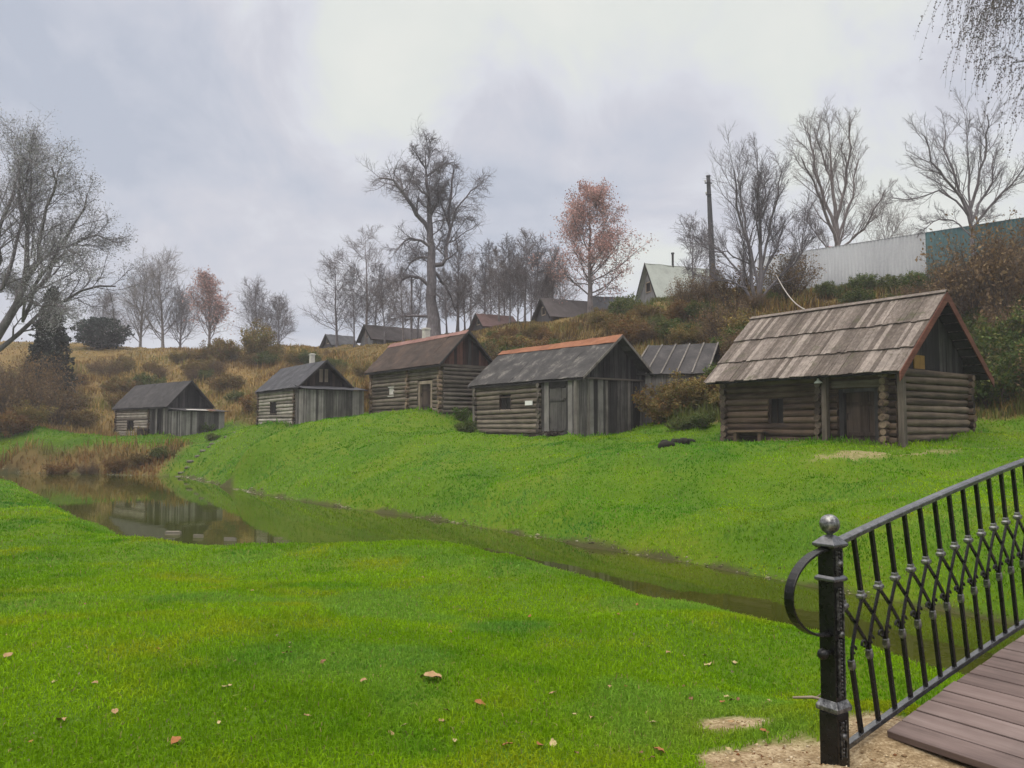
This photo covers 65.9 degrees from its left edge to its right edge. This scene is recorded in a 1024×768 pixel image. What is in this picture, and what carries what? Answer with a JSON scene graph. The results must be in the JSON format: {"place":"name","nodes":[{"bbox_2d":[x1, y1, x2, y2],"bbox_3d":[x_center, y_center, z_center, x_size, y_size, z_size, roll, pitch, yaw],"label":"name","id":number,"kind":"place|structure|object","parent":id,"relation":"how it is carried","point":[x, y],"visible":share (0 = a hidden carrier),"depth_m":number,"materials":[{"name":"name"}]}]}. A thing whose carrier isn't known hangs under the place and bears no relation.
{"place":"outdoors","nodes":[
{"label":"outdoors","id":0,"kind":"place"},
{"bbox_2d":[0,287,1023,767],"bbox_3d":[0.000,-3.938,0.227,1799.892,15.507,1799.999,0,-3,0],"label":"ground","id":1,"kind":"structure","parent":0,"point":[878,739],"depth_m":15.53,"materials":[{"name":"green plant"}]},
{"bbox_2d":[0,407,43,437],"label":"shrub","id":2,"kind":"object","parent":1,"relation":"on","point":[9,422],"visible":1,"depth_m":51.77,"materials":[{"name":"brown plant"}]},
{"bbox_2d":[0,338,61,415],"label":"shrub","id":3,"kind":"object","parent":1,"relation":"on","point":[14,390],"visible":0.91,"depth_m":55.90,"materials":[{"name":"brown plant"}]},
{"bbox_2d":[13,398,57,425],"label":"shrub","id":4,"kind":"object","parent":1,"relation":"on","point":[25,409],"visible":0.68,"depth_m":53.56,"materials":[{"name":"brown plant"}]},
{"bbox_2d":[12,341,71,405],"bbox_3d":[-38.433,-0.650,63.985,4.628,5.811,4.679,0,-3,7],"label":"shrub","id":5,"kind":"object","parent":1,"relation":"on","point":[50,371],"visible":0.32,"depth_m":63.85,"materials":[{"name":"brown plant"}]},
{"bbox_2d":[16,286,83,397],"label":"spruce tree","id":6,"kind":"object","parent":1,"relation":"on","point":[45,346],"visible":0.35,"depth_m":65.78,"materials":[{"name":"green plant"}]},
{"bbox_2d":[41,461,75,474],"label":"shrub","id":7,"kind":"object","parent":1,"relation":"on","point":[50,468],"visible":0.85,"depth_m":46.00,"materials":[{"name":"brown plant"}]},
{"bbox_2d":[26,367,92,426],"bbox_3d":[-34.580,0.960,60.078,4.759,4.986,4.894,-2,-4,33],"label":"shrub","id":8,"kind":"object","parent":1,"relation":"on","point":[67,399],"visible":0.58,"depth_m":59.84,"materials":[{"name":"brown plant"}]},
{"bbox_2d":[0,98,152,351],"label":"willow tree","id":9,"kind":"object","parent":1,"relation":"on","point":[8,277],"visible":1,"depth_m":46.15,"materials":[{"name":"grey plant"}]},
{"bbox_2d":[64,408,102,427],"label":"shrub","id":10,"kind":"object","parent":1,"relation":"on","point":[87,418],"visible":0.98,"depth_m":60.35,"materials":[{"name":"brown plant"}]},
{"bbox_2d":[65,288,128,338],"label":"bare tree","id":11,"kind":"object","parent":1,"relation":"on","point":[108,301],"visible":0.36,"depth_m":120.19,"materials":[{"name":"grey plant"}]},
{"bbox_2d":[69,316,134,348],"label":"shrub","id":12,"kind":"object","parent":1,"relation":"on","point":[91,333],"visible":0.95,"depth_m":91.05,"materials":[{"name":"green plant"}]},
{"bbox_2d":[84,356,127,377],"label":"shrub","id":13,"kind":"object","parent":1,"relation":"on","point":[111,368],"visible":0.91,"depth_m":75.66,"materials":[{"name":"brown plant"}]},
{"bbox_2d":[99,456,128,472],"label":"shrub","id":14,"kind":"object","parent":1,"relation":"on","point":[116,464],"visible":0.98,"depth_m":45.77,"materials":[{"name":"brown plant"}]},
{"bbox_2d":[99,378,141,393],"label":"shrub","id":15,"kind":"object","parent":1,"relation":"on","point":[115,385],"visible":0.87,"depth_m":70.15,"materials":[{"name":"brown plant"}]},
{"bbox_2d":[111,255,174,346],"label":"bare tree","id":16,"kind":"object","parent":1,"relation":"on","point":[134,298],"visible":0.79,"depth_m":112.06,"materials":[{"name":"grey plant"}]},
{"bbox_2d":[99,244,201,346],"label":"bare tree","id":17,"kind":"object","parent":1,"relation":"on","point":[159,276],"visible":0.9,"depth_m":112.13,"materials":[{"name":"grey plant"}]},
{"bbox_2d":[111,380,227,436],"bbox_3d":[-25.911,2.118,59.331,11.552,4.519,3.575,-3,-4,42],"label":"log hut","id":18,"kind":"object","parent":1,"relation":"on","point":[181,409],"visible":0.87,"depth_m":57.38,"materials":[{"name":"grey wood"}]},
{"bbox_2d":[150,286,201,345],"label":"bare tree","id":19,"kind":"object","parent":1,"relation":"on","point":[182,308],"visible":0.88,"depth_m":112.39,"materials":[{"name":"grey plant"}]},
{"bbox_2d":[180,265,235,346],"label":"bare tree","id":20,"kind":"object","parent":1,"relation":"on","point":[215,310],"visible":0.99,"depth_m":108.09,"materials":[{"name":"brown plant"}]},
{"bbox_2d":[196,336,242,360],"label":"shrub","id":21,"kind":"object","parent":1,"relation":"on","point":[218,346],"visible":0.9,"depth_m":79.27,"materials":[{"name":"brown plant"}]},
{"bbox_2d":[203,371,248,391],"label":"shrub","id":22,"kind":"object","parent":1,"relation":"on","point":[223,380],"visible":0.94,"depth_m":69.96,"materials":[{"name":"brown plant"}]},
{"bbox_2d":[234,272,282,338],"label":"bare tree","id":23,"kind":"object","parent":1,"relation":"on","point":[253,312],"visible":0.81,"depth_m":110.16,"materials":[{"name":"grey plant"}]},
{"bbox_2d":[238,318,285,355],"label":"shrub","id":24,"kind":"object","parent":1,"relation":"on","point":[261,343],"visible":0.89,"depth_m":79.54,"materials":[{"name":"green plant"}]},
{"bbox_2d":[259,291,297,344],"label":"bare tree","id":25,"kind":"object","parent":1,"relation":"on","point":[287,321],"visible":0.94,"depth_m":110.67,"materials":[{"name":"grey plant"}]},
{"bbox_2d":[279,345,314,365],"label":"shrub","id":26,"kind":"object","parent":1,"relation":"on","point":[292,355],"visible":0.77,"depth_m":74.22,"materials":[{"name":"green plant"}]},
{"bbox_2d":[254,353,367,424],"bbox_3d":[-12.402,0.661,47.975,3.815,4.939,8.884,2,-4,-35],"label":"log hut","id":27,"kind":"object","parent":1,"relation":"on","point":[312,390],"visible":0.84,"depth_m":45.43,"materials":[{"name":"grey wood"}]},
{"bbox_2d":[297,246,365,346],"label":"bare tree","id":28,"kind":"object","parent":1,"relation":"on","point":[336,314],"visible":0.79,"depth_m":84.04,"materials":[{"name":"grey plant"}]},
{"bbox_2d":[319,334,357,347],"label":"house","id":29,"kind":"structure","parent":1,"relation":"on","point":[328,340],"depth_m":86.59,"materials":[{"name":"stone"}]},
{"bbox_2d":[324,262,377,346],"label":"bare tree","id":30,"kind":"object","parent":1,"relation":"on","point":[356,307],"visible":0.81,"depth_m":82.52,"materials":[{"name":"grey plant"}]},
{"bbox_2d":[326,224,424,344],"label":"bare tree","id":31,"kind":"object","parent":1,"relation":"on","point":[365,281],"visible":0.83,"depth_m":82.74,"materials":[{"name":"grey plant"}]},
{"bbox_2d":[360,262,408,343],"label":"bare tree","id":32,"kind":"object","parent":1,"relation":"on","point":[381,294],"visible":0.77,"depth_m":80.48,"materials":[{"name":"grey plant"}]},
{"bbox_2d":[356,324,421,345],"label":"house","id":33,"kind":"structure","parent":1,"relation":"on","point":[375,333],"depth_m":82.68,"materials":[{"name":"grey"}]},
{"bbox_2d":[371,259,425,341],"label":"bare tree","id":34,"kind":"object","parent":1,"relation":"on","point":[401,296],"visible":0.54,"depth_m":78.36,"materials":[{"name":"grey plant"}]},
{"bbox_2d":[403,278,425,338],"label":"bare tree","id":35,"kind":"object","parent":1,"relation":"on","point":[419,297],"visible":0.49,"depth_m":80.49,"materials":[{"name":"grey plant"}]},
{"bbox_2d":[355,115,497,336],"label":"old tree","id":36,"kind":"object","parent":1,"relation":"on","point":[432,316],"visible":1,"depth_m":72.31,"materials":[{"name":"grey plant"}]},
{"bbox_2d":[365,328,492,414],"bbox_3d":[-4.957,-0.409,43.589,4.163,5.555,8.395,2,-4,-37],"label":"log hut","id":37,"kind":"object","parent":1,"relation":"on","point":[439,373],"visible":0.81,"depth_m":41.45,"materials":[{"name":"brown wood"}]},
{"bbox_2d":[2,468,868,593],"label":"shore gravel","id":38,"kind":"structure","parent":1,"relation":"on","point":[340,505],"depth_m":22.08,"materials":[{"name":"brown gravel"}]},
{"bbox_2d":[436,232,489,331],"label":"bare tree","id":39,"kind":"object","parent":1,"relation":"on","point":[461,253],"visible":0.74,"depth_m":76.21,"materials":[{"name":"grey plant"}]},
{"bbox_2d":[459,245,486,323],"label":"bare tree","id":40,"kind":"object","parent":1,"relation":"on","point":[471,313],"visible":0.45,"depth_m":84.58,"materials":[{"name":"grey plant"}]},
{"bbox_2d":[450,237,502,313],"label":"bare tree","id":41,"kind":"object","parent":1,"relation":"on","point":[485,270],"visible":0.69,"depth_m":74.68,"materials":[{"name":"grey plant"}]},
{"bbox_2d":[468,313,516,330],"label":"house","id":42,"kind":"structure","parent":1,"relation":"on","point":[480,321],"depth_m":72.47,"materials":[{"name":"grey"}]},
{"bbox_2d":[476,245,523,321],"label":"bare tree","id":43,"kind":"object","parent":1,"relation":"on","point":[493,274],"visible":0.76,"depth_m":72.43,"materials":[{"name":"grey plant"}]},
{"bbox_2d":[484,333,535,350],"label":"shrub","id":44,"kind":"object","parent":1,"relation":"on","point":[509,340],"visible":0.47,"depth_m":51.72,"materials":[{"name":"brown plant"}]},
{"bbox_2d":[0,281,1023,475],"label":"dry grass","id":45,"kind":"structure","parent":1,"relation":"on","point":[805,302],"depth_m":55.61,"materials":[{"name":"brown plant"}]},
{"bbox_2d":[492,232,533,322],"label":"bare tree","id":46,"kind":"object","parent":1,"relation":"on","point":[506,272],"visible":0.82,"depth_m":70.50,"materials":[{"name":"grey plant"}]},
{"bbox_2d":[491,227,543,320],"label":"bare tree","id":47,"kind":"object","parent":1,"relation":"on","point":[526,235],"visible":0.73,"depth_m":70.54,"materials":[{"name":"grey plant"}]},
{"bbox_2d":[511,231,558,308],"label":"bare tree","id":48,"kind":"object","parent":1,"relation":"on","point":[536,254],"visible":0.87,"depth_m":69.37,"materials":[{"name":"grey plant"}]},
{"bbox_2d":[525,243,571,308],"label":"bare tree","id":49,"kind":"object","parent":1,"relation":"on","point":[551,292],"visible":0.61,"depth_m":69.30,"materials":[{"name":"grey plant"}]},
{"bbox_2d":[531,298,586,321],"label":"house","id":50,"kind":"structure","parent":1,"relation":"on","point":[548,309],"depth_m":66.35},
{"bbox_2d":[467,334,654,436],"bbox_3d":[2.083,0.489,36.756,4.345,4.814,8.930,2,-4,-36],"label":"log hut","id":51,"kind":"object","parent":1,"relation":"on","point":[585,387],"visible":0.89,"depth_m":34.23,"materials":[{"name":"grey wood"}]},
{"bbox_2d":[549,388,565,435],"bbox_3d":[1.930,1.280,33.516,0.143,2.204,1.124,2,-4,-36],"label":"door","id":52,"kind":"structure","parent":51,"relation":"in","point":[557,420],"depth_m":33.50,"materials":[{"name":"grey wood"}]},
{"bbox_2d":[528,176,657,312],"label":"tree","id":53,"kind":"object","parent":1,"relation":"on","point":[603,243],"visible":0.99,"depth_m":66.38,"materials":[{"name":"brown plant"}]},
{"bbox_2d":[594,312,642,334],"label":"shrub","id":54,"kind":"object","parent":1,"relation":"on","point":[615,318],"visible":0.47,"depth_m":50.01,"materials":[{"name":"brown plant"}]},
{"bbox_2d":[607,292,640,315],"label":"shrub","id":55,"kind":"object","parent":1,"relation":"on","point":[623,306],"visible":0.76,"depth_m":55.90,"materials":[{"name":"green plant"}]},
{"bbox_2d":[608,314,650,345],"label":"shrub","id":56,"kind":"object","parent":1,"relation":"on","point":[628,331],"visible":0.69,"depth_m":46.82,"materials":[{"name":"brown plant"}]},
{"bbox_2d":[625,304,662,317],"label":"shrub","id":57,"kind":"object","parent":1,"relation":"on","point":[647,311],"visible":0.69,"depth_m":52.09,"materials":[{"name":"brown plant"}]},
{"bbox_2d":[631,382,696,424],"bbox_3d":[6.443,0.850,33.366,3.022,1.857,3.533,-1,-4,23],"label":"shrub","id":58,"kind":"object","parent":1,"relation":"on","point":[653,407],"visible":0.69,"depth_m":32.81,"materials":[{"name":"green plant"}]},
{"bbox_2d":[654,368,698,412],"bbox_3d":[7.022,0.367,33.197,2.370,2.082,2.715,-3,-4,43],"label":"shrub","id":59,"kind":"object","parent":1,"relation":"on","point":[673,387],"visible":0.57,"depth_m":32.50,"materials":[{"name":"brown plant"}]},
{"bbox_2d":[660,297,693,322],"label":"shrub","id":60,"kind":"object","parent":1,"relation":"on","point":[677,311],"visible":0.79,"depth_m":48.61,"materials":[{"name":"brown plant"}]},
{"bbox_2d":[651,318,703,338],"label":"shrub","id":61,"kind":"object","parent":1,"relation":"on","point":[666,324],"visible":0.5,"depth_m":45.37,"materials":[{"name":"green plant"}]},
{"bbox_2d":[636,342,720,424],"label":"shed","id":62,"kind":"structure","parent":1,"relation":"on","point":[690,360],"depth_m":34.54,"materials":[{"name":"grey wood"}]},
{"bbox_2d":[635,252,721,303],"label":"house","id":63,"kind":"structure","parent":1,"relation":"on","point":[655,280],"depth_m":63.67,"materials":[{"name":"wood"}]},
{"bbox_2d":[665,322,704,344],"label":"shrub","id":64,"kind":"object","parent":1,"relation":"on","point":[681,336],"visible":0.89,"depth_m":43.60,"materials":[{"name":"brown plant"}]},
{"bbox_2d":[664,272,709,307],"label":"shrub","id":65,"kind":"object","parent":1,"relation":"on","point":[682,292],"visible":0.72,"depth_m":50.01,"materials":[{"name":"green plant"}]},
{"bbox_2d":[669,210,715,286],"bbox_3d":[14.037,-10.096,60.812,4.096,7.004,4.641,0,-3,0],"label":"bare tree","id":66,"kind":"object","parent":1,"relation":"on","point":[692,248],"visible":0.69,"depth_m":60.94,"materials":[{"name":"grey plant"}]},
{"bbox_2d":[683,411,717,427],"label":"shrub","id":67,"kind":"object","parent":1,"relation":"on","point":[697,419],"visible":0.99,"depth_m":29.57,"materials":[{"name":"green plant"}]},
{"bbox_2d":[684,300,717,319],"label":"shrub","id":68,"kind":"object","parent":1,"relation":"on","point":[693,310],"visible":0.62,"depth_m":47.95,"materials":[{"name":"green plant"}]},
{"bbox_2d":[684,375,719,408],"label":"shrub","id":69,"kind":"object","parent":1,"relation":"on","point":[706,394],"visible":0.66,"depth_m":31.83,"materials":[{"name":"brown plant"}]},
{"bbox_2d":[683,263,724,301],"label":"shrub","id":70,"kind":"object","parent":1,"relation":"on","point":[707,288],"visible":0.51,"depth_m":51.06,"materials":[{"name":"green plant"}]},
{"bbox_2d":[704,175,719,300],"bbox_3d":[13.468,-9.477,52.638,1.254,9.041,0.530,0,-3,0],"label":"utility pole","id":71,"kind":"object","parent":1,"relation":"on","point":[709,203],"visible":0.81,"depth_m":52.62,"materials":[{"name":"wood"}]},
{"bbox_2d":[688,293,756,342],"bbox_3d":[11.179,-3.524,42.250,3.483,2.911,3.387,1,-3,-10],"label":"shrub","id":72,"kind":"object","parent":1,"relation":"on","point":[713,321],"visible":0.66,"depth_m":42.18,"materials":[{"name":"brown plant"}]},
{"bbox_2d":[698,256,767,310],"bbox_3d":[13.802,-6.198,48.426,3.915,3.656,3.807,2,-4,-34],"label":"shrub","id":73,"kind":"object","parent":1,"relation":"on","point":[729,291],"visible":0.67,"depth_m":48.05,"materials":[{"name":"brown plant"}]},
{"bbox_2d":[717,306,778,336],"bbox_3d":[11.703,-2.728,38.365,3.360,2.268,2.934,-1,-4,21],"label":"shrub","id":74,"kind":"object","parent":1,"relation":"on","point":[741,320],"visible":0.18,"depth_m":37.97,"materials":[{"name":"brown plant"}]},
{"bbox_2d":[675,124,823,298],"bbox_3d":[13.733,-9.585,46.525,8.593,11.094,6.555,0,-3,0],"label":"bare tree","id":75,"kind":"object","parent":1,"relation":"on","point":[758,215],"visible":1,"depth_m":46.14,"materials":[{"name":"grey plant"}]},
{"bbox_2d":[748,241,826,301],"bbox_3d":[16.588,-6.650,47.306,4.272,4.126,4.319,0,-3,-3],"label":"shrub","id":76,"kind":"object","parent":1,"relation":"on","point":[787,286],"visible":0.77,"depth_m":46.93,"materials":[{"name":"brown plant"}]},
{"bbox_2d":[775,185,833,252],"bbox_3d":[23.406,-11.480,62.315,5.502,8.882,5.450,-1,-4,22],"label":"bare tree","id":77,"kind":"object","parent":1,"relation":"on","point":[805,215],"visible":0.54,"depth_m":62.43,"materials":[{"name":"grey plant"}]},
{"bbox_2d":[812,280,847,298],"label":"shrub","id":78,"kind":"object","parent":1,"relation":"on","point":[826,286],"visible":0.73,"depth_m":47.00,"materials":[{"name":"green plant"}]},
{"bbox_2d":[777,95,896,246],"bbox_3d":[24.174,-14.800,61.094,9.212,14.963,6.582,0,-3,0],"label":"bare tree","id":79,"kind":"object","parent":1,"relation":"on","point":[837,232],"visible":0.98,"depth_m":60.84,"materials":[{"name":"grey plant"}]},
{"bbox_2d":[757,233,926,289],"bbox_3d":[21.984,-7.440,53.507,11.140,3.855,0.100,-3,-4,42],"label":"metal fence","id":80,"kind":"object","parent":1,"relation":"on","point":[896,256],"visible":0.56,"depth_m":52.24,"materials":[{"name":"grey metal"}]},
{"bbox_2d":[703,289,994,446],"bbox_3d":[10.785,-0.042,25.892,5.482,5.182,6.995,2,-4,-35],"label":"log hut","id":81,"kind":"object","parent":1,"relation":"on","point":[903,370],"visible":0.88,"depth_m":24.02,"materials":[{"name":"brown wood"}]},
{"bbox_2d":[769,398,784,423],"bbox_3d":[8.631,0.883,25.630,0.133,0.923,0.596,2,-4,-35],"label":"window","id":82,"kind":"structure","parent":81,"relation":"in","point":[776,410],"depth_m":25.70,"materials":[{"name":"grey wood"}]},
{"bbox_2d":[846,392,874,440],"bbox_3d":[10.328,1.015,23.355,0.142,1.553,0.969,2,-4,-35],"label":"door","id":83,"kind":"structure","parent":81,"relation":"in","point":[860,413],"depth_m":23.38,"materials":[{"name":"brown wood"}]},
{"bbox_2d":[832,285,876,303],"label":"shrub","id":84,"kind":"object","parent":1,"relation":"on","point":[855,295],"visible":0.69,"depth_m":42.65,"materials":[{"name":"green plant"}]},
{"bbox_2d":[847,272,879,290],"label":"shrub","id":85,"kind":"object","parent":1,"relation":"on","point":[861,280],"visible":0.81,"depth_m":46.09,"materials":[{"name":"green plant"}]},
{"bbox_2d":[846,190,924,241],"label":"bare tree","id":86,"kind":"object","parent":1,"relation":"on","point":[890,221],"visible":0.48,"depth_m":78.54,"materials":[{"name":"grey plant"}]},
{"bbox_2d":[876,273,905,292],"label":"shrub","id":87,"kind":"object","parent":1,"relation":"on","point":[889,278],"visible":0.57,"depth_m":46.52,"materials":[{"name":"green plant"}]},
{"bbox_2d":[894,268,935,291],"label":"shrub","id":88,"kind":"object","parent":1,"relation":"on","point":[907,278],"visible":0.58,"depth_m":45.50,"materials":[{"name":"green plant"}]},
{"bbox_2d":[875,87,1023,256],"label":"bare tree","id":89,"kind":"object","parent":1,"relation":"on","point":[966,208],"visible":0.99,"depth_m":45.74,"materials":[{"name":"grey plant"}]},
{"bbox_2d":[887,635,1023,767],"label":"footbridge","id":90,"kind":"object","parent":1,"relation":"on","point":[974,717],"visible":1,"depth_m":3.89,"materials":[{"name":"brown wood"}]},
{"bbox_2d":[784,458,1023,766],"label":"railing","id":91,"kind":"object","parent":90,"relation":"attached to","point":[834,706],"visible":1,"depth_m":4.04,"materials":[{"name":"black metal"}]},
{"bbox_2d":[912,209,1023,318],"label":"shrub","id":92,"kind":"object","parent":1,"relation":"on","point":[956,270],"visible":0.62,"depth_m":37.77,"materials":[{"name":"brown plant"}]},
{"bbox_2d":[913,0,1023,164],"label":"weeping birch","id":93,"kind":"object","parent":1,"relation":"on","point":[987,13],"visible":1,"depth_m":22.27,"materials":[{"name":"brown plant"}]},
{"bbox_2d":[925,217,1023,282],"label":"metal fence","id":94,"kind":"object","parent":1,"relation":"on","point":[960,233],"visible":0.33,"depth_m":48.63,"materials":[{"name":"teal metal"}]},
{"bbox_2d":[939,271,1023,320],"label":"shrub","id":95,"kind":"object","parent":1,"relation":"on","point":[964,305],"visible":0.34,"depth_m":37.63,"materials":[{"name":"brown plant"}]},
{"bbox_2d":[941,216,1023,321],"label":"shrub","id":96,"kind":"object","parent":1,"relation":"on","point":[997,275],"visible":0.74,"depth_m":36.92,"materials":[{"name":"brown plant"}]},
{"bbox_2d":[964,314,1023,359],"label":"shrub","id":97,"kind":"object","parent":1,"relation":"on","point":[972,329],"visible":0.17,"depth_m":30.84,"materials":[{"name":"green plant"}]},
{"bbox_2d":[971,328,1023,382],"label":"shrub","id":98,"kind":"object","parent":1,"relation":"on","point":[1007,346],"visible":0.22,"depth_m":28.62,"materials":[{"name":"green plant"}]},
{"bbox_2d":[971,303,1023,358],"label":"shrub","id":99,"kind":"object","parent":1,"relation":"on","point":[994,335],"visible":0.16,"depth_m":30.56,"materials":[{"name":"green plant"}]},
{"bbox_2d":[973,348,1023,409],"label":"shrub","id":100,"kind":"object","parent":1,"relation":"on","point":[1005,377],"visible":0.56,"depth_m":27.39,"materials":[{"name":"green plant"}]},
{"bbox_2d":[973,298,1023,335],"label":"shrub","id":101,"kind":"object","parent":1,"relation":"on","point":[1003,317],"visible":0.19,"depth_m":31.52,"materials":[{"name":"brown plant"}]},
{"bbox_2d":[979,210,1023,294],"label":"shrub","id":102,"kind":"object","parent":1,"relation":"on","point":[1017,243],"visible":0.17,"depth_m":40.45,"materials":[{"name":"brown plant"}]},
{"bbox_2d":[0,473,1023,674],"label":"stream water","id":103,"kind":"structure","parent":0,"point":[158,507],"depth_m":19.21,"materials":[{"name":"liquid"}]},
{"bbox_2d":[0,0,1023,349],"label":"sky","id":104,"kind":"structure","parent":0,"point":[229,134],"materials":[{"name":"grey"}]},
{"bbox_2d":[699,713,931,767],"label":"gravel","id":105,"kind":"structure","parent":0,"point":[807,763],"depth_m":3.79,"materials":[{"name":"beige gravel"}]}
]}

